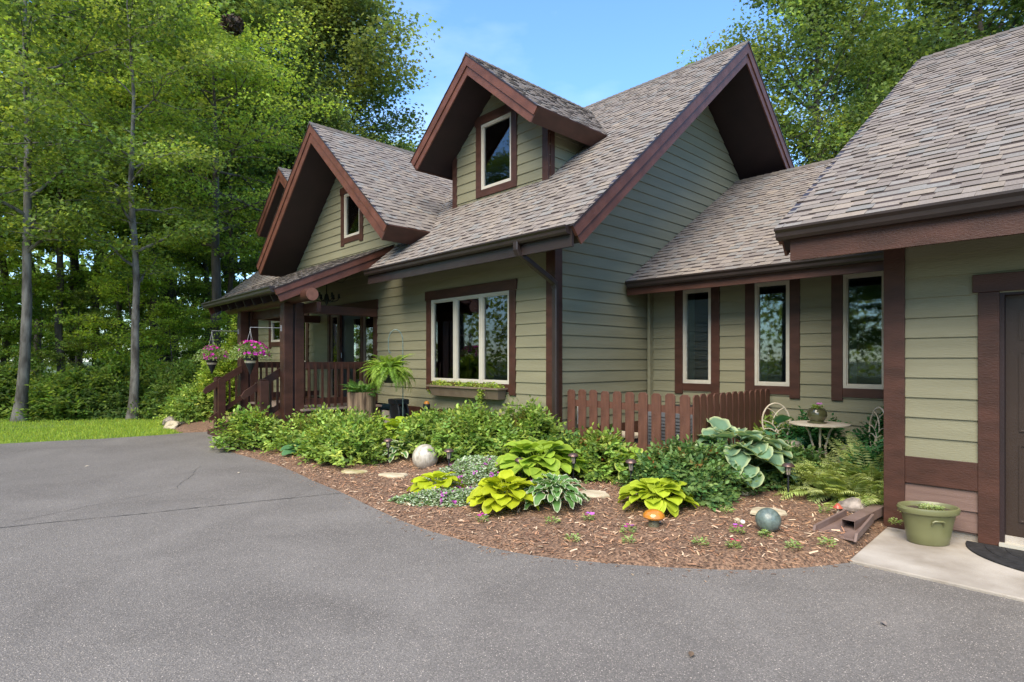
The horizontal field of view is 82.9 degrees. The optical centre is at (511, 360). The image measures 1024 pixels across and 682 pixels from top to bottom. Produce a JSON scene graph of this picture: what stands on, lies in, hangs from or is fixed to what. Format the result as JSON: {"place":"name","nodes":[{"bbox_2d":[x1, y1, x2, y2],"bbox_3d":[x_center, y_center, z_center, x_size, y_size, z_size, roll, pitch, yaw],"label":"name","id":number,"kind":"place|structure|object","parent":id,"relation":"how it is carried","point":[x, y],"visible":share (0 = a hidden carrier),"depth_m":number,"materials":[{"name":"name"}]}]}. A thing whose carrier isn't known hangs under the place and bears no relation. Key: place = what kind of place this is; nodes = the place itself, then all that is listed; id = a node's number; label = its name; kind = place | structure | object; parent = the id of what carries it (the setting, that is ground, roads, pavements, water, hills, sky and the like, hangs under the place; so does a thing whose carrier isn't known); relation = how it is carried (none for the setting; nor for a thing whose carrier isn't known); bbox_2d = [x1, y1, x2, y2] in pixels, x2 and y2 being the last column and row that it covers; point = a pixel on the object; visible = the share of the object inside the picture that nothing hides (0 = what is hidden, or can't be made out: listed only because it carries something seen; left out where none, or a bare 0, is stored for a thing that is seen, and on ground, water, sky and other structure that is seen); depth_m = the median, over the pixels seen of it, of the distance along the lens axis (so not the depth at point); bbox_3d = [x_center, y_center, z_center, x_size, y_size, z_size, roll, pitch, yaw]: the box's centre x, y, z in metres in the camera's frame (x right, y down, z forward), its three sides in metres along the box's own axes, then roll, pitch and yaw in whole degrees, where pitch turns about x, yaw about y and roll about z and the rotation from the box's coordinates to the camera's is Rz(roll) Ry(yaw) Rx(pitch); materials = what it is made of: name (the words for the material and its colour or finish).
{"place":"outdoors","nodes":[
{"label":"outdoors","id":0,"kind":"place"},
{"bbox_2d":[0,417,182,443],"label":"lawn","id":1,"kind":"structure","parent":0,"point":[30,424],"depth_m":13.12,"materials":[{"name":"green plant"}]},
{"bbox_2d":[0,0,234,421],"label":"maple tree","id":2,"kind":"object","parent":1,"relation":"on","point":[29,219],"visible":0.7,"depth_m":14.74,"materials":[{"name":"green plant"}]},
{"bbox_2d":[0,0,285,419],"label":"maple tree","id":3,"kind":"object","parent":1,"relation":"on","point":[131,207],"visible":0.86,"depth_m":15.25,"materials":[{"name":"green plant"}]},
{"bbox_2d":[9,362,390,447],"bbox_3d":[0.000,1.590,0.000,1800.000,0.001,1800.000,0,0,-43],"label":"ground","id":4,"kind":"structure","parent":0,"point":[385,407],"depth_m":21.05,"materials":[{"name":"brown soil"}]},
{"bbox_2d":[0,358,55,417],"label":"woodland shrub","id":5,"kind":"object","parent":4,"relation":"on","point":[37,377],"visible":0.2,"depth_m":16.67,"materials":[{"name":"green plant"}]},
{"bbox_2d":[0,0,84,196],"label":"woodland tree","id":6,"kind":"object","parent":4,"relation":"on","point":[15,16],"visible":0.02,"depth_m":19.35,"materials":[{"name":"green plant"}]},
{"bbox_2d":[0,273,103,371],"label":"sapling","id":7,"kind":"object","parent":4,"relation":"on","point":[54,301],"visible":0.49,"depth_m":19.30,"materials":[{"name":"green plant"}]},
{"bbox_2d":[0,0,109,364],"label":"woodland tree","id":8,"kind":"object","parent":4,"relation":"on","point":[7,343],"visible":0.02,"depth_m":20.93,"materials":[{"name":"green plant"}]},
{"bbox_2d":[0,362,112,421],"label":"woodland shrub","id":9,"kind":"object","parent":4,"relation":"on","point":[52,406],"visible":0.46,"depth_m":15.18,"materials":[{"name":"green plant"}]},
{"bbox_2d":[0,97,142,343],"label":"understory tree","id":10,"kind":"object","parent":4,"relation":"on","point":[5,248],"visible":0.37,"depth_m":18.86,"materials":[{"name":"green plant"}]},
{"bbox_2d":[0,0,150,374],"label":"woodland tree","id":11,"kind":"object","parent":4,"relation":"on","point":[58,329],"visible":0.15,"depth_m":19.38,"materials":[{"name":"green plant"}]},
{"bbox_2d":[18,288,139,373],"bbox_3d":[-14.548,-0.455,19.785,3.637,4.034,3.179,0,0,3],"label":"sapling","id":12,"kind":"object","parent":4,"relation":"on","point":[77,298],"visible":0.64,"depth_m":19.45,"materials":[{"name":"green plant"}]},
{"bbox_2d":[61,376,113,419],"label":"woodland shrub","id":13,"kind":"object","parent":4,"relation":"on","point":[89,395],"visible":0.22,"depth_m":15.57,"materials":[{"name":"green plant"}]},
{"bbox_2d":[0,156,199,364],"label":"understory tree","id":14,"kind":"object","parent":4,"relation":"on","point":[71,271],"visible":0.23,"depth_m":20.21,"materials":[{"name":"green plant"}]},
{"bbox_2d":[3,0,206,374],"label":"woodland tree","id":15,"kind":"object","parent":4,"relation":"on","point":[142,182],"visible":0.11,"depth_m":19.90,"materials":[{"name":"green plant"}]},
{"bbox_2d":[50,361,160,419],"bbox_3d":[-11.346,0.878,16.451,3.463,1.819,3.212,0,0,44],"label":"woodland shrub","id":16,"kind":"object","parent":4,"relation":"on","point":[125,374],"visible":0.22,"depth_m":15.75,"materials":[{"name":"green plant"}]},
{"bbox_2d":[55,347,171,419],"bbox_3d":[-11.114,0.711,16.957,3.510,2.234,3.256,0,0,-34],"label":"woodland shrub","id":17,"kind":"object","parent":4,"relation":"on","point":[108,367],"visible":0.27,"depth_m":16.14,"materials":[{"name":"green plant"}]},
{"bbox_2d":[50,243,206,361],"bbox_3d":[-12.454,-1.137,19.033,4.256,5.400,4.869,0,0,-38],"label":"sapling","id":18,"kind":"object","parent":4,"relation":"on","point":[145,287],"visible":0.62,"depth_m":18.78,"materials":[{"name":"green plant"}]},
{"bbox_2d":[0,230,256,372],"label":"woods","id":19,"kind":"object","parent":4,"relation":"on","point":[66,262],"depth_m":37.40,"materials":[{"name":"green plant"}]},
{"bbox_2d":[100,370,169,419],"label":"woodland shrub","id":20,"kind":"object","parent":4,"relation":"on","point":[118,411],"visible":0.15,"depth_m":15.65,"materials":[{"name":"green plant"}]},
{"bbox_2d":[50,0,234,359],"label":"woodland tree","id":21,"kind":"object","parent":4,"relation":"on","point":[111,93],"visible":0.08,"depth_m":20.37,"materials":[{"name":"green plant"}]},
{"bbox_2d":[113,301,208,375],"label":"sapling","id":22,"kind":"object","parent":4,"relation":"on","point":[162,311],"visible":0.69,"depth_m":18.74,"materials":[{"name":"green plant"}]},
{"bbox_2d":[127,365,194,419],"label":"woodland shrub","id":23,"kind":"object","parent":4,"relation":"on","point":[154,391],"visible":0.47,"depth_m":15.58,"materials":[{"name":"green plant"}]},
{"bbox_2d":[80,199,248,364],"bbox_3d":[-13.329,-2.315,23.212,5.782,7.786,5.933,0,0,-1],"label":"understory tree","id":24,"kind":"object","parent":4,"relation":"on","point":[187,292],"visible":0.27,"depth_m":22.76,"materials":[{"name":"green plant"}]},
{"bbox_2d":[125,356,212,416],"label":"woodland shrub","id":25,"kind":"object","parent":4,"relation":"on","point":[189,361],"visible":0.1,"depth_m":16.33,"materials":[{"name":"green plant"}]},
{"bbox_2d":[54,0,305,369],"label":"oak tree","id":26,"kind":"object","parent":4,"relation":"on","point":[247,13],"visible":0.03,"depth_m":23.32,"materials":[{"name":"green plant"}]},
{"bbox_2d":[0,0,369,362],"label":"maple tree","id":27,"kind":"object","parent":4,"relation":"on","point":[253,83],"visible":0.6,"depth_m":18.82,"materials":[{"name":"green plant"}]},
{"bbox_2d":[219,12,244,36],"bbox_3d":[-8.483,-10.201,17.608,0.742,0.670,0.722,0,0,-43],"label":"squirrel nest","id":28,"kind":"object","parent":27,"relation":"attached to","point":[236,24],"visible":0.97,"depth_m":17.46,"materials":[{"name":"brown plant"}]},
{"bbox_2d":[140,363,232,418],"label":"woodland shrub","id":29,"kind":"object","parent":4,"relation":"on","point":[184,374],"visible":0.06,"depth_m":16.02,"materials":[{"name":"green plant"}]},
{"bbox_2d":[126,48,275,366],"bbox_3d":[-13.252,-6.003,25.083,6.278,15.150,7.365,0,0,28],"label":"woodland tree","id":30,"kind":"object","parent":4,"relation":"on","point":[204,265],"visible":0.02,"depth_m":24.99,"materials":[{"name":"green plant"}]},
{"bbox_2d":[173,308,236,369],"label":"sapling","id":31,"kind":"object","parent":4,"relation":"on","point":[207,324],"visible":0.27,"depth_m":19.48,"materials":[{"name":"green plant"}]},
{"bbox_2d":[169,199,265,346],"bbox_3d":[-12.105,-3.042,26.863,7.047,9.248,6.868,0,0,-9],"label":"understory tree","id":32,"kind":"object","parent":4,"relation":"on","point":[224,278],"visible":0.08,"depth_m":25.78,"materials":[{"name":"green plant"}]},
{"bbox_2d":[141,58,302,347],"bbox_3d":[-11.093,-5.086,22.919,5.517,13.314,6.473,0,0,34],"label":"woodland tree","id":33,"kind":"object","parent":4,"relation":"on","point":[249,266],"visible":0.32,"depth_m":22.68,"materials":[{"name":"green plant"}]},
{"bbox_2d":[126,0,365,341],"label":"oak tree","id":34,"kind":"object","parent":4,"relation":"on","point":[298,10],"visible":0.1,"depth_m":26.58,"materials":[{"name":"green plant"}]},
{"bbox_2d":[198,78,375,257],"bbox_3d":[-11.639,-5.481,28.613,11.469,14.118,10.810,0,0,-9],"label":"maple tree","id":35,"kind":"object","parent":4,"relation":"on","point":[281,152],"visible":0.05,"depth_m":26.47,"materials":[{"name":"green plant"}]},
{"bbox_2d":[251,0,442,190],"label":"oak tree","id":36,"kind":"object","parent":4,"relation":"on","point":[355,57],"visible":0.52,"depth_m":29.41,"materials":[{"name":"green plant"}]},
{"bbox_2d":[201,25,1023,550],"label":"house","id":37,"kind":"structure","parent":4,"relation":"on","point":[691,229],"depth_m":9.00,"materials":[{"name":"paint"}]},
{"bbox_2d":[250,325,281,330],"bbox_3d":[-4.423,-0.591,10.441,0.567,0.118,0.024,0,0,-44],"label":"basket bracket","id":38,"kind":"object","parent":37,"relation":"attached to","point":[267,327],"visible":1,"depth_m":10.45,"materials":[{"name":"white metal"}]},
{"bbox_2d":[229,331,271,373],"bbox_3d":[-4.630,-0.150,10.238,0.736,0.781,0.739,0,0,-43],"label":"flower basket","id":39,"kind":"object","parent":38,"relation":"hanging from","point":[251,359],"visible":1,"depth_m":10.17,"materials":[{"name":"black plastic"}]},
{"bbox_2d":[340,187,363,246],"bbox_3d":[-3.488,-3.215,12.724,0.103,1.310,1.040,0,0,-44],"label":"window","id":40,"kind":"structure","parent":37,"relation":"in","point":[352,227],"depth_m":12.84,"materials":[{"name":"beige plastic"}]},
{"bbox_2d":[326,299,386,403],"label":"entry door","id":41,"kind":"structure","parent":37,"relation":"in","point":[349,338],"depth_m":12.84,"materials":[{"name":"paint"}]},
{"bbox_2d":[426,379,507,405],"bbox_3d":[-0.832,0.519,9.675,0.265,0.398,1.962,0,0,-43],"label":"window box","id":42,"kind":"object","parent":37,"relation":"attached to","point":[469,391],"visible":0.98,"depth_m":9.49,"materials":[{"name":"beige plastic"}]},
{"bbox_2d":[425,279,517,395],"bbox_3d":[-0.734,-0.360,9.822,0.103,1.800,2.420,0,0,-44],"label":"window","id":43,"kind":"structure","parent":37,"relation":"in","point":[471,330],"depth_m":9.73,"materials":[{"name":"clear plastic"}]},
{"bbox_2d":[474,104,517,198],"bbox_3d":[-0.271,-3.790,10.510,0.103,1.500,1.160,0,0,-44],"label":"window","id":44,"kind":"structure","parent":37,"relation":"in","point":[496,130],"depth_m":10.52,"materials":[{"name":"beige plastic"}]},
{"bbox_2d":[675,287,719,394],"bbox_3d":[3.308,-0.345,9.674,0.943,2.030,1.100,0,0,-44],"label":"window","id":45,"kind":"structure","parent":37,"relation":"in","point":[697,311],"depth_m":9.56,"materials":[{"name":"beige plastic"}]},
{"bbox_2d":[745,279,799,398],"bbox_3d":[4.131,-0.345,8.807,0.943,2.030,1.110,0,0,-44],"label":"window","id":46,"kind":"structure","parent":37,"relation":"in","point":[772,309],"depth_m":8.70,"materials":[{"name":"clear plastic"}]},
{"bbox_2d":[831,271,883,400],"bbox_3d":[4.957,-0.345,7.936,0.943,2.030,1.110,0,0,-44],"label":"window","id":47,"kind":"structure","parent":37,"relation":"in","point":[857,299],"depth_m":7.87,"materials":[{"name":"clear plastic"}]},
{"bbox_2d":[972,271,1023,550],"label":"side door","id":48,"kind":"structure","parent":37,"relation":"in","point":[1000,315],"depth_m":4.78,"materials":[{"name":"brown wood"}]},
{"bbox_2d":[676,0,936,166],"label":"oak tree","id":49,"kind":"object","parent":4,"relation":"on","point":[817,23],"visible":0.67,"depth_m":24.71,"materials":[{"name":"green plant"}]},
{"bbox_2d":[780,17,948,152],"bbox_3d":[21.182,-8.930,33.499,12.537,21.062,9.982,0,0,-26],"label":"oak tree","id":50,"kind":"object","parent":4,"relation":"on","point":[845,102],"visible":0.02,"depth_m":32.80,"materials":[{"name":"green plant"}]},
{"bbox_2d":[821,0,1023,109],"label":"oak tree","id":51,"kind":"object","parent":4,"relation":"on","point":[956,31],"visible":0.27,"depth_m":26.15,"materials":[{"name":"green plant"}]},
{"bbox_2d":[173,410,236,432],"bbox_3d":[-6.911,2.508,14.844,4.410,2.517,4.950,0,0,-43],"label":"side bed","id":52,"kind":"object","parent":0,"point":[198,426],"visible":0.06,"depth_m":13.03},
{"bbox_2d":[152,379,236,423],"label":"leafy shrub","id":53,"kind":"object","parent":52,"relation":"on","point":[182,409],"visible":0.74,"depth_m":13.86,"materials":[{"name":"green plant"}]},
{"bbox_2d":[190,334,236,418],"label":"shrub","id":54,"kind":"object","parent":52,"relation":"on","point":[217,372],"visible":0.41,"depth_m":14.46,"materials":[{"name":"green plant"}]},
{"bbox_2d":[213,316,258,411],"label":"yellow shrub","id":55,"kind":"object","parent":52,"relation":"on","point":[230,342],"visible":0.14,"depth_m":15.11,"materials":[{"name":"green plant"}]},
{"bbox_2d":[0,0,1019,361],"label":"sky","id":56,"kind":"structure","parent":0,"point":[585,53],"materials":[{"name":"blue"}]},
{"bbox_2d":[0,432,1023,681],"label":"driveway","id":57,"kind":"structure","parent":0,"point":[190,556],"depth_m":3.72,"materials":[{"name":"grey asphalt"}]},
{"bbox_2d":[229,426,886,569],"bbox_3d":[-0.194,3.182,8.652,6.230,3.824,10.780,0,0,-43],"label":"mulch bed","id":58,"kind":"object","parent":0,"point":[646,558],"visible":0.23,"depth_m":5.21,"materials":[{"name":"brown wood"}]},
{"bbox_2d":[207,402,290,451],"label":"shrub","id":59,"kind":"object","parent":58,"relation":"on","point":[249,424],"visible":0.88,"depth_m":9.95,"materials":[{"name":"green plant"}]},
{"bbox_2d":[261,402,352,457],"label":"shrub","id":60,"kind":"object","parent":58,"relation":"on","point":[301,426],"visible":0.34,"depth_m":9.49,"materials":[{"name":"green plant"}]},
{"bbox_2d":[292,408,398,466],"bbox_3d":[-2.299,1.159,8.845,1.822,0.903,1.756,0,0,-43],"label":"astilbe","id":61,"kind":"object","parent":58,"relation":"on","point":[356,439],"visible":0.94,"depth_m":8.45,"materials":[{"name":"green plant"}]},
{"bbox_2d":[341,379,383,419],"bbox_3d":[-2.742,0.851,10.655,0.816,1.049,0.751,0,0,-43],"label":"stump planter","id":62,"kind":"object","parent":58,"relation":"on","point":[362,397],"visible":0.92,"depth_m":10.45,"materials":[{"name":"brown wood"}]},
{"bbox_2d":[388,329,402,415],"bbox_3d":[-2.000,0.393,9.966,0.267,1.866,0.017,0,0,0],"label":"shepherd hook","id":63,"kind":"object","parent":58,"relation":"on","point":[402,363],"visible":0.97,"depth_m":9.96,"materials":[{"name":"metal"}]},
{"bbox_2d":[358,353,415,394],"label":"hanging fern","id":64,"kind":"object","parent":63,"relation":"hanging from","point":[389,370],"visible":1,"depth_m":9.79,"materials":[{"name":"green plant"}]},
{"bbox_2d":[388,398,408,427],"bbox_3d":[-2.016,0.977,10.500,0.300,0.563,0.574,0,0,-32],"label":"hose reel","id":65,"kind":"object","parent":58,"relation":"on","point":[395,408],"visible":0.64,"depth_m":10.43,"materials":[{"name":"black plastic"}]},
{"bbox_2d":[412,444,437,468],"bbox_3d":[-1.192,1.326,7.968,0.356,0.356,0.356,0,0,-43],"label":"stone sphere","id":66,"kind":"object","parent":58,"relation":"on","point":[423,457],"visible":0.79,"depth_m":7.84,"materials":[{"name":"white stone"}]},
{"bbox_2d":[390,404,470,459],"bbox_3d":[-1.266,1.078,9.011,1.622,0.862,1.770,0,0,-43],"label":"astilbe","id":67,"kind":"object","parent":58,"relation":"on","point":[420,425],"visible":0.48,"depth_m":8.59,"materials":[{"name":"green plant"}]},
{"bbox_2d":[406,471,464,494],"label":"hosta","id":68,"kind":"object","parent":58,"relation":"on","point":[421,482],"visible":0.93,"depth_m":6.49,"materials":[{"name":"yellow plant"}]},
{"bbox_2d":[387,485,513,507],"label":"dead nettle","id":69,"kind":"object","parent":58,"relation":"on","point":[455,492],"visible":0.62,"depth_m":6.16,"materials":[{"name":"green plant"}]},
{"bbox_2d":[415,395,513,461],"bbox_3d":[-0.569,0.992,8.406,1.711,0.974,1.855,0,0,-43],"label":"astilbe","id":70,"kind":"object","parent":58,"relation":"on","point":[466,424],"visible":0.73,"depth_m":8.05,"materials":[{"name":"green plant"}]},
{"bbox_2d":[427,454,532,486],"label":"dead nettle","id":71,"kind":"object","parent":58,"relation":"on","point":[482,465],"visible":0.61,"depth_m":7.14,"materials":[{"name":"green plant"}]},
{"bbox_2d":[467,469,543,513],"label":"hosta","id":72,"kind":"object","parent":58,"relation":"on","point":[510,481],"visible":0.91,"depth_m":5.75,"materials":[{"name":"yellow plant"}]},
{"bbox_2d":[468,394,575,460],"bbox_3d":[0.169,0.972,8.048,1.551,0.996,1.478,0,0,-22],"label":"astilbe","id":73,"kind":"object","parent":58,"relation":"on","point":[534,418],"visible":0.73,"depth_m":7.89,"materials":[{"name":"green plant"}]},
{"bbox_2d":[489,439,587,483],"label":"hosta","id":74,"kind":"object","parent":58,"relation":"on","point":[540,464],"visible":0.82,"depth_m":7.02,"materials":[{"name":"green plant"}]},
{"bbox_2d":[520,472,590,512],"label":"hosta","id":75,"kind":"object","parent":58,"relation":"on","point":[554,495],"visible":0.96,"depth_m":5.75,"materials":[{"name":"green plant"}]},
{"bbox_2d":[556,422,636,484],"bbox_3d":[1.214,1.178,7.460,1.273,0.781,1.244,0,0,-26],"label":"astilbe","id":76,"kind":"object","parent":58,"relation":"on","point":[598,446],"visible":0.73,"depth_m":7.19,"materials":[{"name":"green plant"}]},
{"bbox_2d":[599,446,651,480],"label":"hosta","id":77,"kind":"object","parent":58,"relation":"on","point":[632,454],"visible":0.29,"depth_m":7.08,"materials":[{"name":"green plant"}]},
{"bbox_2d":[567,389,689,454],"bbox_3d":[1.492,0.898,7.711,0.060,0.985,1.948,0,0,-43],"label":"picket fence","id":78,"kind":"object","parent":58,"relation":"on","point":[655,407],"visible":0.69,"depth_m":7.58,"materials":[{"name":"brown wood"}]},
{"bbox_2d":[643,509,664,526],"bbox_3d":[1.260,1.394,5.152,0.192,0.150,0.192,0,0,-43],"label":"garden mushroom","id":79,"kind":"object","parent":58,"relation":"on","point":[654,517],"visible":1,"depth_m":5.10,"materials":[{"name":"orange ceramic"}]},
{"bbox_2d":[618,477,699,516],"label":"hosta","id":80,"kind":"object","parent":58,"relation":"on","point":[643,488],"visible":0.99,"depth_m":5.62,"materials":[{"name":"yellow plant"}]},
{"bbox_2d":[648,404,692,453],"bbox_3d":[2.405,1.038,8.142,0.742,0.805,0.740,0,0,-43],"label":"air conditioner","id":81,"kind":"object","parent":58,"relation":"on","point":[677,417],"visible":0.2,"depth_m":7.95,"materials":[{"name":"grey metal"}]},
{"bbox_2d":[612,434,769,511],"bbox_3d":[1.856,1.195,6.424,1.548,0.804,1.584,0,0,-43],"label":"peony bush","id":82,"kind":"object","parent":58,"relation":"on","point":[689,466],"visible":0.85,"depth_m":6.11,"materials":[{"name":"green plant"}]},
{"bbox_2d":[690,389,769,459],"bbox_3d":[2.950,0.898,7.728,2.179,0.985,0.060,0,0,-43],"label":"picket fence","id":83,"kind":"object","parent":58,"relation":"on","point":[740,409],"visible":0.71,"depth_m":7.67,"materials":[{"name":"brown wood"}]},
{"bbox_2d":[690,416,799,489],"bbox_3d":[2.627,1.077,6.844,1.473,0.774,1.471,0,0,-43],"label":"hosta","id":84,"kind":"object","parent":58,"relation":"on","point":[759,446],"visible":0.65,"depth_m":6.49,"materials":[{"name":"green plant"}]},
{"bbox_2d":[755,508,781,532],"bbox_3d":[2.181,1.357,4.937,0.206,0.206,0.206,0,0,-43],"label":"glazed ball","id":85,"kind":"object","parent":58,"relation":"on","point":[769,520],"visible":0.96,"depth_m":4.87,"materials":[{"name":"teal ceramic"}]},
{"bbox_2d":[742,430,829,492],"bbox_3d":[3.114,1.200,6.973,1.265,0.703,1.348,0,0,-43],"label":"bush","id":86,"kind":"object","parent":58,"relation":"on","point":[772,476],"visible":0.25,"depth_m":6.68,"materials":[{"name":"green plant"}]},
{"bbox_2d":[763,451,870,503],"bbox_3d":[3.541,1.328,6.566,1.325,0.576,1.335,0,0,25],"label":"fern","id":87,"kind":"object","parent":58,"relation":"on","point":[794,487],"visible":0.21,"depth_m":6.33,"materials":[{"name":"green plant"}]},
{"bbox_2d":[774,404,862,464],"bbox_3d":[4.040,1.092,7.704,1.226,1.004,1.151,0,0,-43],"label":"back bush","id":88,"kind":"object","parent":58,"relation":"on","point":[801,431],"visible":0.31,"depth_m":7.60,"materials":[{"name":"green plant"}]},
{"bbox_2d":[789,420,850,464],"bbox_3d":[3.765,1.126,7.102,0.670,0.724,0.670,0,0,-43],"label":"garden table","id":89,"kind":"object","parent":58,"relation":"on","point":[832,425],"visible":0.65,"depth_m":7.03,"materials":[{"name":"beige metal"}]},
{"bbox_2d":[807,403,826,423],"bbox_3d":[3.737,0.638,7.103,0.224,0.250,0.224,0,0,-43],"label":"flower pot","id":90,"kind":"object","parent":89,"relation":"on","point":[816,414],"visible":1,"depth_m":7.03,"materials":[{"name":"green ceramic"}]},
{"bbox_2d":[778,457,883,507],"bbox_3d":[3.465,1.374,6.093,1.300,0.619,1.240,0,0,-11],"label":"fern","id":91,"kind":"object","parent":58,"relation":"on","point":[825,485],"visible":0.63,"depth_m":5.88,"materials":[{"name":"green plant"}]},
{"bbox_2d":[812,509,873,541],"bbox_3d":[2.907,1.418,5.037,0.628,0.109,0.343,0,0,-42],"label":"splash block","id":92,"kind":"object","parent":58,"relation":"on","point":[834,521],"depth_m":5.00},
{"bbox_2d":[842,504,883,530],"bbox_3d":[3.174,1.406,5.226,0.800,0.084,0.104,0,0,-42],"label":"downspout extension","id":93,"kind":"object","parent":92,"relation":"on","point":[859,518],"visible":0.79,"depth_m":5.14,"materials":[{"name":"brown metal"}]},
{"bbox_2d":[809,429,883,489],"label":"fern","id":94,"kind":"object","parent":58,"relation":"on","point":[877,478],"visible":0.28,"depth_m":6.17,"materials":[{"name":"green plant"}]},
{"bbox_2d":[838,497,866,512],"bbox_3d":[3.292,1.401,5.583,0.237,0.163,0.184,0,0,3],"label":"rock","id":95,"kind":"object","parent":58,"relation":"on","point":[852,505],"visible":0.78,"depth_m":5.55,"materials":[{"name":"beige stone"}]},
{"bbox_2d":[835,431,883,497],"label":"leafy plant","id":96,"kind":"object","parent":58,"relation":"on","point":[878,449],"visible":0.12,"depth_m":6.28,"materials":[{"name":"green plant"}]},
{"bbox_2d":[846,406,883,468],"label":"back bush","id":97,"kind":"object","parent":58,"relation":"on","point":[866,439],"visible":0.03,"depth_m":7.21,"materials":[{"name":"green plant"}]},
{"bbox_2d":[830,470,900,511],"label":"fern","id":98,"kind":"object","parent":58,"relation":"on","point":[870,499],"visible":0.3,"depth_m":5.65,"materials":[{"name":"green plant"}]},
{"bbox_2d":[850,527,1023,601],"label":"concrete pad","id":99,"kind":"object","parent":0,"point":[956,562],"visible":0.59,"depth_m":4.35,"materials":[{"name":"beige concrete"}]},
{"bbox_2d":[896,501,960,546],"bbox_3d":[3.502,1.369,4.881,0.462,0.319,0.355,0,0,9],"label":"plant pot","id":100,"kind":"object","parent":99,"relation":"on","point":[927,523],"visible":1,"depth_m":4.78,"materials":[{"name":"green ceramic"}]},
{"bbox_2d":[966,541,1023,571],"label":"door mat","id":101,"kind":"object","parent":99,"relation":"on","point":[1009,557],"depth_m":4.54,"materials":[{"name":"rubber"}]},
{"bbox_3d":[-6.120,-0.631,12.388,0.547,0.118,0.027,0,0,-44],"label":"basket bracket","id":102,"kind":"object","parent":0,"visible":0},
{"bbox_2d":[193,334,229,373],"bbox_3d":[-6.321,-0.150,12.200,0.748,0.861,0.736,0,0,-43],"label":"flower basket","id":103,"kind":"object","parent":102,"relation":"hanging from","point":[211,362],"visible":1,"depth_m":12.13,"materials":[{"name":"black plastic"}]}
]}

